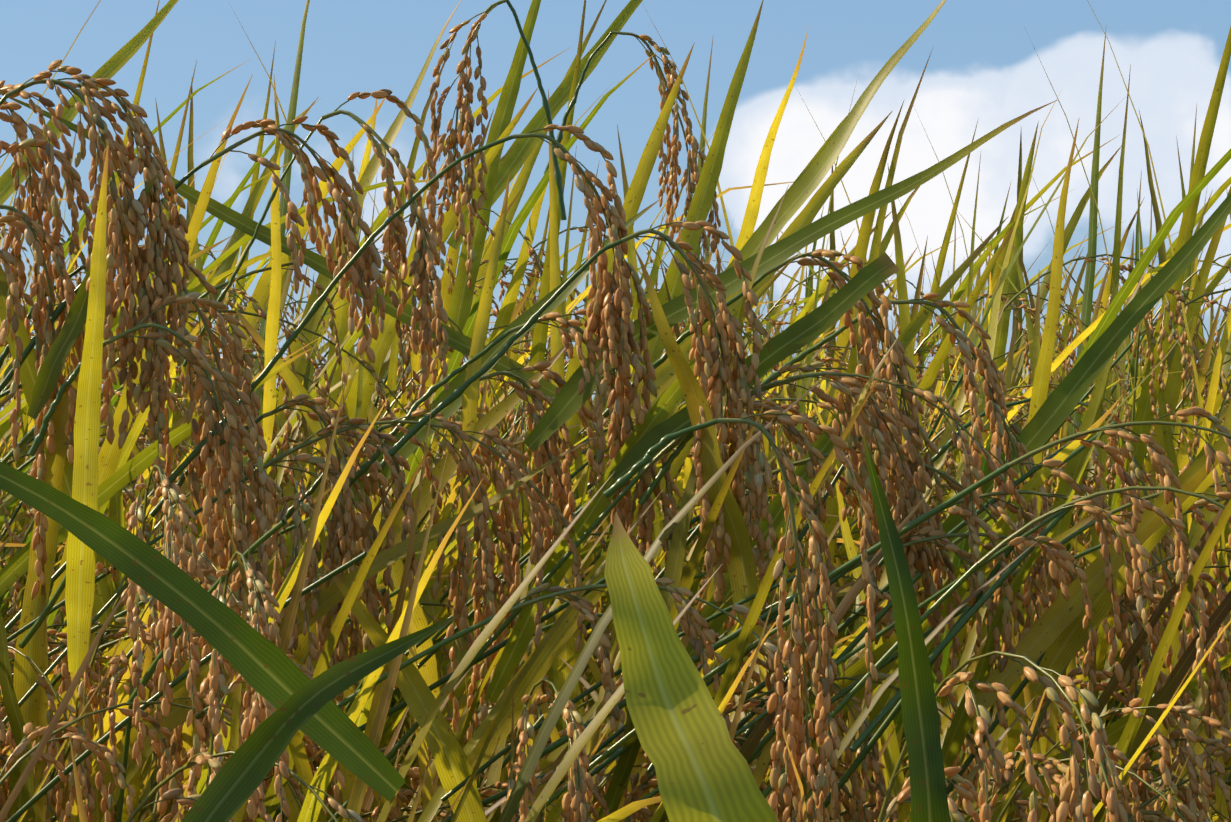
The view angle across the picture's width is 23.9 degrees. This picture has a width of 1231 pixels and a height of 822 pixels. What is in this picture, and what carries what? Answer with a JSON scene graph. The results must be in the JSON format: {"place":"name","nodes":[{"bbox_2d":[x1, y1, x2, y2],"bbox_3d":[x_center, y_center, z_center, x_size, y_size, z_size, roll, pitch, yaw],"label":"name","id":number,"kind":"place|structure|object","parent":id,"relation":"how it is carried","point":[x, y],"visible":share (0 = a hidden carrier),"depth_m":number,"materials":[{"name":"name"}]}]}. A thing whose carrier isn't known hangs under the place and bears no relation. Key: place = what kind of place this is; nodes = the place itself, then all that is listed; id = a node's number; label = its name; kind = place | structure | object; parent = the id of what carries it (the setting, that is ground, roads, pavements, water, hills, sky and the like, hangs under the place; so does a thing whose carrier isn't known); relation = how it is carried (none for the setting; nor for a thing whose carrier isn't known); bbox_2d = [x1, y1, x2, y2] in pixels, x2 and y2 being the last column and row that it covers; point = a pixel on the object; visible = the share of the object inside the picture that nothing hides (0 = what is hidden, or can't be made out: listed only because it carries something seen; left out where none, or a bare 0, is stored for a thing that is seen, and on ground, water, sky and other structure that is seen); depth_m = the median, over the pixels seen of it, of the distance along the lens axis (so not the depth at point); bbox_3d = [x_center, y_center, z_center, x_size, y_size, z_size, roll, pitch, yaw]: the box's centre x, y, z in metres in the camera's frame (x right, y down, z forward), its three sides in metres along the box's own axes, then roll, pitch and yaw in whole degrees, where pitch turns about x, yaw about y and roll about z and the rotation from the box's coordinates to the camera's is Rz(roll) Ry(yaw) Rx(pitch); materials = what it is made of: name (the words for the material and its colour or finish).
{"place":"outdoors","nodes":[
{"label":"outdoors","id":0,"kind":"place"},
{"bbox_2d":[0,0,1230,412],"label":"sky","id":1,"kind":"structure","parent":0,"point":[984,64],"materials":[{"name":"blue"}]},
{"label":"soil","id":2,"kind":"structure","parent":0,"visible":0},
{"bbox_2d":[0,678,64,818],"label":"rice plant","id":3,"kind":"object","parent":2,"relation":"on","point":[3,714],"visible":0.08,"depth_m":1.35,"materials":[{"name":"brown plant"}]},
{"bbox_2d":[0,530,143,664],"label":"rice plant","id":4,"kind":"object","parent":2,"relation":"on","point":[4,564],"visible":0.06,"depth_m":2.00,"materials":[{"name":"brown plant"}]},
{"bbox_2d":[0,516,157,821],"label":"rice plant","id":5,"kind":"object","parent":2,"relation":"on","point":[3,745],"visible":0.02,"depth_m":1.48,"materials":[{"name":"brown plant"}]},
{"bbox_2d":[0,748,158,821],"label":"rice plant","id":6,"kind":"object","parent":2,"relation":"on","point":[113,812],"visible":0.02,"depth_m":1.37,"materials":[{"name":"brown plant"}]},
{"bbox_2d":[69,732,210,821],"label":"rice plant","id":7,"kind":"object","parent":2,"relation":"on","point":[82,813],"visible":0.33,"depth_m":1.07,"materials":[{"name":"green plant"}]},
{"bbox_2d":[0,543,323,821],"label":"rice plant","id":8,"kind":"object","parent":2,"relation":"on","point":[310,759],"visible":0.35,"depth_m":1.14,"materials":[{"name":"green plant"}]},
{"bbox_2d":[0,194,326,792],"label":"rice plant","id":9,"kind":"object","parent":2,"relation":"on","point":[8,369],"visible":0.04,"depth_m":2.02,"materials":[{"name":"brown plant"}]},
{"bbox_2d":[34,519,298,821],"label":"rice plant","id":10,"kind":"object","parent":2,"relation":"on","point":[40,767],"visible":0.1,"depth_m":1.19,"materials":[{"name":"green plant"}]},
{"bbox_2d":[0,522,451,821],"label":"rice plant","id":11,"kind":"object","parent":2,"relation":"on","point":[57,671],"visible":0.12,"depth_m":1.39,"materials":[{"name":"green plant"}]},
{"bbox_2d":[0,590,479,821],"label":"rice plant","id":12,"kind":"object","parent":2,"relation":"on","point":[10,741],"visible":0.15,"depth_m":1.25,"materials":[{"name":"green plant"}]},
{"bbox_2d":[0,271,498,639],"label":"rice plant","id":13,"kind":"object","parent":2,"relation":"on","point":[22,521],"visible":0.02,"depth_m":2.51,"materials":[{"name":"brown plant"}]},
{"bbox_2d":[7,231,494,559],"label":"rice plant","id":14,"kind":"object","parent":2,"relation":"on","point":[77,285],"visible":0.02,"depth_m":3.09,"materials":[{"name":"green plant"}]},
{"bbox_2d":[0,173,509,638],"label":"rice plant","id":15,"kind":"object","parent":2,"relation":"on","point":[178,415],"visible":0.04,"depth_m":2.26,"materials":[{"name":"brown plant"}]},
{"bbox_2d":[0,250,530,596],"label":"rice plant","id":16,"kind":"object","parent":2,"relation":"on","point":[2,348],"depth_m":2.79,"materials":[{"name":"brown plant"}]},
{"bbox_2d":[0,0,538,651],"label":"rice plant","id":17,"kind":"object","parent":2,"relation":"on","point":[126,140],"visible":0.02,"depth_m":2.30,"materials":[{"name":"green plant"}]},
{"bbox_2d":[145,194,397,465],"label":"rice plant","id":18,"kind":"object","parent":2,"relation":"on","point":[235,263],"depth_m":3.00,"materials":[{"name":"green plant"}]},
{"bbox_2d":[0,581,560,821],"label":"rice plant","id":19,"kind":"object","parent":2,"relation":"on","point":[44,734],"visible":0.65,"depth_m":1.10,"materials":[{"name":"brown plant"}]},
{"bbox_2d":[0,398,564,821],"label":"rice plant","id":20,"kind":"object","parent":2,"relation":"on","point":[205,724],"visible":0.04,"depth_m":1.43,"materials":[{"name":"brown plant"}]},
{"bbox_2d":[0,0,575,786],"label":"rice plant","id":21,"kind":"object","parent":2,"relation":"on","point":[194,284],"visible":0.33,"depth_m":1.63,"materials":[{"name":"brown plant"}]},
{"bbox_2d":[276,266,307,376],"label":"rice plant","id":22,"kind":"object","parent":2,"relation":"on","point":[301,297],"depth_m":3.81,"materials":[{"name":"green plant"}]},
{"bbox_2d":[0,275,609,819],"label":"rice plant","id":23,"kind":"object","parent":2,"relation":"on","point":[130,443],"visible":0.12,"depth_m":1.44,"materials":[{"name":"yellow plant"}]},
{"bbox_2d":[0,61,631,802],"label":"rice plant","id":24,"kind":"object","parent":2,"relation":"on","point":[204,223],"visible":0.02,"depth_m":2.00,"materials":[{"name":"green plant"}]},
{"bbox_2d":[0,583,649,821],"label":"rice plant","id":25,"kind":"object","parent":2,"relation":"on","point":[65,673],"visible":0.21,"depth_m":1.27,"materials":[{"name":"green plant"}]},
{"bbox_2d":[62,41,596,495],"bbox_3d":[-0.258,0.299,2.817,0.816,1.267,0.550,0,-1,-28],"label":"rice plant","id":26,"kind":"object","parent":2,"relation":"on","point":[254,169],"visible":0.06,"depth_m":2.69,"materials":[{"name":"green plant"}]},
{"bbox_2d":[52,521,610,821],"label":"rice plant","id":27,"kind":"object","parent":2,"relation":"on","point":[134,783],"visible":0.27,"depth_m":1.31,"materials":[{"name":"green plant"}]},
{"bbox_2d":[116,551,610,821],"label":"rice plant","id":28,"kind":"object","parent":2,"relation":"on","point":[501,785],"visible":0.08,"depth_m":1.42,"materials":[{"name":"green plant"}]},
{"bbox_2d":[0,552,772,821],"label":"rice plant","id":29,"kind":"object","parent":2,"relation":"on","point":[84,776],"visible":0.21,"depth_m":1.17,"materials":[{"name":"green plant"}]},
{"bbox_2d":[171,495,646,821],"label":"rice plant","id":30,"kind":"object","parent":2,"relation":"on","point":[409,793],"visible":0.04,"depth_m":1.49,"materials":[{"name":"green plant"}]},
{"bbox_2d":[0,257,884,821],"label":"rice plant","id":31,"kind":"object","parent":2,"relation":"on","point":[116,509],"visible":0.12,"depth_m":1.59,"materials":[{"name":"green plant"}]},
{"bbox_2d":[2,40,947,808],"bbox_3d":[-0.087,0.469,2.310,0.876,1.443,0.895,-1,-1,33],"label":"rice plant","id":32,"kind":"object","parent":2,"relation":"on","point":[416,368],"visible":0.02,"depth_m":2.17,"materials":[{"name":"green plant"}]},
{"bbox_2d":[0,48,954,800],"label":"rice plant","id":33,"kind":"object","parent":2,"relation":"on","point":[254,198],"visible":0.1,"depth_m":2.25,"materials":[{"name":"green plant"}]},
{"bbox_2d":[213,238,742,470],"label":"rice plant","id":34,"kind":"object","parent":2,"relation":"on","point":[539,280],"depth_m":3.30,"materials":[{"name":"green plant"}]},
{"bbox_2d":[6,359,967,821],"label":"rice plant","id":35,"kind":"object","parent":2,"relation":"on","point":[184,541],"visible":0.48,"depth_m":1.06,"materials":[{"name":"yellow plant"}]},
{"bbox_2d":[32,241,944,819],"bbox_3d":[0.016,0.463,2.571,0.770,1.268,0.787,-1,-1,43],"label":"rice plant","id":36,"kind":"object","parent":2,"relation":"on","point":[352,351],"depth_m":2.43,"materials":[{"name":"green plant"}]},
{"bbox_2d":[254,210,806,571],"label":"rice plant","id":37,"kind":"object","parent":2,"relation":"on","point":[534,285],"depth_m":2.97,"materials":[{"name":"green plant"}]},
{"bbox_2d":[1,0,1064,820],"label":"rice plant","id":38,"kind":"object","parent":2,"relation":"on","point":[391,362],"visible":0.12,"depth_m":1.94,"materials":[{"name":"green plant"}]},
{"bbox_2d":[98,447,994,821],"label":"rice plant","id":39,"kind":"object","parent":2,"relation":"on","point":[256,713],"visible":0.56,"depth_m":0.98,"materials":[{"name":"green plant"}]},
{"bbox_2d":[270,216,849,593],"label":"rice plant","id":40,"kind":"object","parent":2,"relation":"on","point":[585,445],"depth_m":3.05,"materials":[{"name":"green plant"}]},
{"bbox_2d":[317,164,804,772],"bbox_3d":[0.037,0.510,2.553,0.914,1.420,0.616,0,-1,-30],"label":"rice plant","id":41,"kind":"object","parent":2,"relation":"on","point":[579,256],"depth_m":2.39,"materials":[{"name":"green plant"}]},
{"bbox_2d":[81,390,1068,821],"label":"rice plant","id":42,"kind":"object","parent":2,"relation":"on","point":[367,714],"visible":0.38,"depth_m":1.18,"materials":[{"name":"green plant"}]},
{"bbox_2d":[4,267,1210,821],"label":"rice plant","id":43,"kind":"object","parent":2,"relation":"on","point":[150,617],"visible":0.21,"depth_m":1.22,"materials":[{"name":"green plant"}]},
{"bbox_2d":[9,375,1211,821],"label":"rice plant","id":44,"kind":"object","parent":2,"relation":"on","point":[537,749],"visible":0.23,"depth_m":1.02,"materials":[{"name":"green plant"}]},
{"bbox_2d":[321,496,908,821],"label":"rice plant","id":45,"kind":"object","parent":2,"relation":"on","point":[347,774],"visible":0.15,"depth_m":1.27,"materials":[{"name":"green plant"}]},
{"bbox_2d":[0,0,1230,821],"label":"rice plant","id":46,"kind":"object","parent":2,"relation":"on","point":[72,483],"visible":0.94,"depth_m":1.19,"materials":[{"name":"green plant"}]},
{"bbox_2d":[366,599,872,821],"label":"rice plant","id":47,"kind":"object","parent":2,"relation":"on","point":[635,816],"visible":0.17,"depth_m":1.22,"materials":[{"name":"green plant"}]},
{"bbox_2d":[68,178,1194,821],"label":"rice plant","id":48,"kind":"object","parent":2,"relation":"on","point":[360,634],"visible":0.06,"depth_m":1.57,"materials":[{"name":"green plant"}]},
{"bbox_2d":[45,440,1230,821],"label":"rice plant","id":49,"kind":"object","parent":2,"relation":"on","point":[745,750],"visible":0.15,"depth_m":1.12,"materials":[{"name":"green plant"}]},
{"bbox_2d":[144,0,1171,800],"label":"rice plant","id":50,"kind":"object","parent":2,"relation":"on","point":[540,330],"visible":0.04,"depth_m":1.82,"materials":[{"name":"green plant"}]},
{"bbox_2d":[107,1,1230,780],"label":"rice plant","id":51,"kind":"object","parent":2,"relation":"on","point":[445,279],"visible":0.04,"depth_m":2.18,"materials":[{"name":"green plant"}]},
{"bbox_2d":[400,235,952,734],"bbox_3d":[0.161,0.491,3.035,1.019,1.410,0.816,0,-1,11],"label":"rice plant","id":52,"kind":"object","parent":2,"relation":"on","point":[768,325],"depth_m":3.08,"materials":[{"name":"green plant"}]},
{"bbox_2d":[173,48,1230,804],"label":"rice plant","id":53,"kind":"object","parent":2,"relation":"on","point":[925,384],"visible":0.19,"depth_m":1.87,"materials":[{"name":"green plant"}]},
{"bbox_2d":[353,164,1086,654],"bbox_3d":[0.086,0.435,2.733,0.979,1.355,0.784,0,-1,8],"label":"rice plant","id":54,"kind":"object","parent":2,"relation":"on","point":[515,356],"visible":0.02,"depth_m":2.67,"materials":[{"name":"green plant"}]},
{"bbox_2d":[214,488,1230,821],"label":"rice plant","id":55,"kind":"object","parent":2,"relation":"on","point":[306,774],"visible":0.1,"depth_m":1.17,"materials":[{"name":"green plant"}]},
{"bbox_2d":[309,369,1230,821],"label":"rice plant","id":56,"kind":"object","parent":2,"relation":"on","point":[1165,693],"visible":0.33,"depth_m":1.13,"materials":[{"name":"green plant"}]},
{"bbox_2d":[321,257,1229,814],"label":"rice plant","id":57,"kind":"object","parent":2,"relation":"on","point":[425,595],"visible":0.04,"depth_m":1.89,"materials":[{"name":"brown plant"}]},
{"bbox_2d":[524,236,1048,458],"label":"rice plant","id":58,"kind":"object","parent":2,"relation":"on","point":[811,406],"visible":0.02,"depth_m":3.65,"materials":[{"name":"green plant"}]},
{"bbox_2d":[355,145,1227,821],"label":"rice plant","id":59,"kind":"object","parent":2,"relation":"on","point":[551,673],"visible":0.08,"depth_m":1.64,"materials":[{"name":"green plant"}]},
{"bbox_2d":[387,166,1230,820],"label":"rice plant","id":60,"kind":"object","parent":2,"relation":"on","point":[1173,388],"visible":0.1,"depth_m":1.81,"materials":[{"name":"green plant"}]},
{"bbox_2d":[441,725,1202,821],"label":"rice plant","id":61,"kind":"object","parent":2,"relation":"on","point":[449,810],"visible":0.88,"depth_m":0.73,"materials":[{"name":"yellow plant"}]},
{"bbox_2d":[488,226,1219,734],"bbox_3d":[0.338,0.426,3.192,0.923,1.305,0.859,-1,-1,40],"label":"rice plant","id":62,"kind":"object","parent":2,"relation":"on","point":[952,316],"visible":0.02,"depth_m":3.12,"materials":[{"name":"green plant"}]},
{"bbox_2d":[501,589,1213,821],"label":"rice plant","id":63,"kind":"object","parent":2,"relation":"on","point":[577,798],"visible":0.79,"depth_m":1.05,"materials":[{"name":"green plant"}]},
{"bbox_2d":[498,394,1230,821],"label":"rice plant","id":64,"kind":"object","parent":2,"relation":"on","point":[622,770],"visible":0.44,"depth_m":1.16,"materials":[{"name":"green plant"}]},
{"bbox_2d":[506,500,1230,821],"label":"rice plant","id":65,"kind":"object","parent":2,"relation":"on","point":[1115,755],"visible":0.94,"depth_m":1.07,"materials":[{"name":"brown plant"}]},
{"bbox_2d":[507,136,1230,537],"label":"rice plant","id":66,"kind":"object","parent":2,"relation":"on","point":[961,288],"visible":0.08,"depth_m":2.73,"materials":[{"name":"green plant"}]},
{"bbox_2d":[510,541,1230,821],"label":"rice plant","id":67,"kind":"object","parent":2,"relation":"on","point":[853,729],"visible":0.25,"depth_m":1.06,"materials":[{"name":"green plant"}]},
{"bbox_2d":[520,339,1227,775],"bbox_3d":[0.275,0.537,2.274,0.694,1.283,0.824,0,-1,13],"label":"rice plant","id":68,"kind":"object","parent":2,"relation":"on","point":[926,409],"visible":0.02,"depth_m":2.15,"materials":[{"name":"brown plant"}]},
{"bbox_2d":[521,620,1230,821],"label":"rice plant","id":69,"kind":"object","parent":2,"relation":"on","point":[1097,752],"visible":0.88,"depth_m":0.86,"materials":[{"name":"brown plant"}]},
{"bbox_2d":[662,521,1105,821],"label":"rice plant","id":70,"kind":"object","parent":2,"relation":"on","point":[968,648],"visible":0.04,"depth_m":1.54,"materials":[{"name":"green plant"}]},
{"bbox_2d":[547,242,1230,431],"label":"rice plant","id":71,"kind":"object","parent":2,"relation":"on","point":[810,378],"depth_m":3.35,"materials":[{"name":"green plant"}]},
{"bbox_2d":[606,5,1230,793],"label":"rice plant","id":72,"kind":"object","parent":2,"relation":"on","point":[1088,317],"visible":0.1,"depth_m":2.20,"materials":[{"name":"green plant"}]},
{"bbox_2d":[631,279,1230,536],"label":"rice plant","id":73,"kind":"object","parent":2,"relation":"on","point":[1145,336],"depth_m":3.15,"materials":[{"name":"green plant"}]},
{"bbox_2d":[650,135,1230,547],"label":"rice plant","id":74,"kind":"object","parent":2,"relation":"on","point":[1071,227],"visible":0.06,"depth_m":2.75,"materials":[{"name":"green plant"}]},
{"bbox_2d":[666,27,1230,821],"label":"rice plant","id":75,"kind":"object","parent":2,"relation":"on","point":[1190,199],"visible":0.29,"depth_m":1.56,"materials":[{"name":"green plant"}]},
{"bbox_2d":[677,118,1230,783],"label":"rice plant","id":76,"kind":"object","parent":2,"relation":"on","point":[939,270],"depth_m":2.40,"materials":[{"name":"green plant"}]},
{"bbox_2d":[712,111,1230,781],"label":"rice plant","id":77,"kind":"object","parent":2,"relation":"on","point":[1162,255],"visible":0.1,"depth_m":2.40,"materials":[{"name":"green plant"}]},
{"bbox_2d":[877,154,1090,654],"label":"rice plant","id":78,"kind":"object","parent":2,"relation":"on","point":[967,323],"visible":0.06,"depth_m":2.43,"materials":[{"name":"green plant"}]},
{"bbox_2d":[758,499,1230,821],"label":"rice plant","id":79,"kind":"object","parent":2,"relation":"on","point":[1128,735],"visible":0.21,"depth_m":1.07,"materials":[{"name":"green plant"}]},
{"bbox_2d":[762,231,1227,496],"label":"rice plant","id":80,"kind":"object","parent":2,"relation":"on","point":[964,297],"depth_m":3.38,"materials":[{"name":"green plant"}]},
{"bbox_2d":[769,522,1225,821],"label":"rice plant","id":81,"kind":"object","parent":2,"relation":"on","point":[1075,662],"visible":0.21,"depth_m":1.47,"materials":[{"name":"brown plant"}]},
{"bbox_2d":[771,589,1230,821],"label":"rice plant","id":82,"kind":"object","parent":2,"relation":"on","point":[1190,801],"visible":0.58,"depth_m":1.13,"materials":[{"name":"brown plant"}]},
{"bbox_2d":[842,619,1163,798],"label":"rice plant","id":83,"kind":"object","parent":2,"relation":"on","point":[1157,756],"visible":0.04,"depth_m":1.47,"materials":[{"name":"green plant"}]},
{"bbox_2d":[804,554,1219,821],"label":"rice plant","id":84,"kind":"object","parent":2,"relation":"on","point":[1053,735],"visible":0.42,"depth_m":1.11,"materials":[{"name":"brown plant"}]},
{"bbox_2d":[799,93,1230,700],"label":"rice plant","id":85,"kind":"object","parent":2,"relation":"on","point":[997,275],"depth_m":2.45,"materials":[{"name":"green plant"}]},
{"bbox_2d":[898,191,1145,447],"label":"rice plant","id":86,"kind":"object","parent":2,"relation":"on","point":[1063,292],"visible":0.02,"depth_m":3.24,"materials":[{"name":"green plant"}]},
{"bbox_2d":[817,237,1230,401],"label":"rice plant","id":87,"kind":"object","parent":2,"relation":"on","point":[1100,269],"depth_m":3.93,"materials":[{"name":"green plant"}]},
{"bbox_2d":[838,618,1229,807],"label":"rice plant","id":88,"kind":"object","parent":2,"relation":"on","point":[851,722],"visible":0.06,"depth_m":1.44,"materials":[{"name":"brown plant"}]},
{"bbox_2d":[987,561,1082,775],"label":"rice plant","id":89,"kind":"object","parent":2,"relation":"on","point":[991,566],"visible":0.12,"depth_m":1.36,"materials":[{"name":"brown plant"}]},
{"bbox_2d":[876,105,1205,480],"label":"rice plant","id":90,"kind":"object","parent":2,"relation":"on","point":[1105,296],"visible":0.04,"depth_m":2.67,"materials":[{"name":"green plant"}]},
{"bbox_2d":[880,266,1227,422],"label":"rice plant","id":91,"kind":"object","parent":2,"relation":"on","point":[1207,308],"depth_m":3.65,"materials":[{"name":"green plant"}]},
{"bbox_2d":[1026,717,1120,820],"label":"rice plant","id":92,"kind":"object","parent":2,"relation":"on","point":[1082,771],"visible":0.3,"depth_m":1.13,"materials":[{"name":"green plant"}]},
{"bbox_2d":[931,33,1230,769],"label":"rice plant","id":93,"kind":"object","parent":2,"relation":"on","point":[1122,346],"visible":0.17,"depth_m":2.02,"materials":[{"name":"green plant"}]},
{"bbox_2d":[943,65,1230,820],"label":"rice plant","id":94,"kind":"object","parent":2,"relation":"on","point":[1164,407],"visible":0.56,"depth_m":1.58,"materials":[{"name":"green plant"}]},
{"bbox_2d":[966,622,1213,769],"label":"rice plant","id":95,"kind":"object","parent":2,"relation":"on","point":[976,651],"depth_m":1.59,"materials":[{"name":"brown plant"}]},
{"bbox_2d":[956,160,1230,417],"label":"rice plant","id":96,"kind":"object","parent":2,"relation":"on","point":[1056,344],"visible":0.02,"depth_m":3.24,"materials":[{"name":"green plant"}]},
{"bbox_2d":[1064,194,1213,433],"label":"rice plant","id":97,"kind":"object","parent":2,"relation":"on","point":[1199,347],"visible":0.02,"depth_m":2.69,"materials":[{"name":"green plant"}]},
{"bbox_2d":[1051,0,1230,694],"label":"rice plant","id":98,"kind":"object","parent":2,"relation":"on","point":[1091,557],"visible":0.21,"depth_m":1.58,"materials":[{"name":"green plant"}]},
{"bbox_2d":[1153,778,1230,821],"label":"rice plant","id":99,"kind":"object","parent":2,"relation":"on","point":[1176,817],"visible":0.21,"depth_m":1.23,"materials":[{"name":"brown plant"}]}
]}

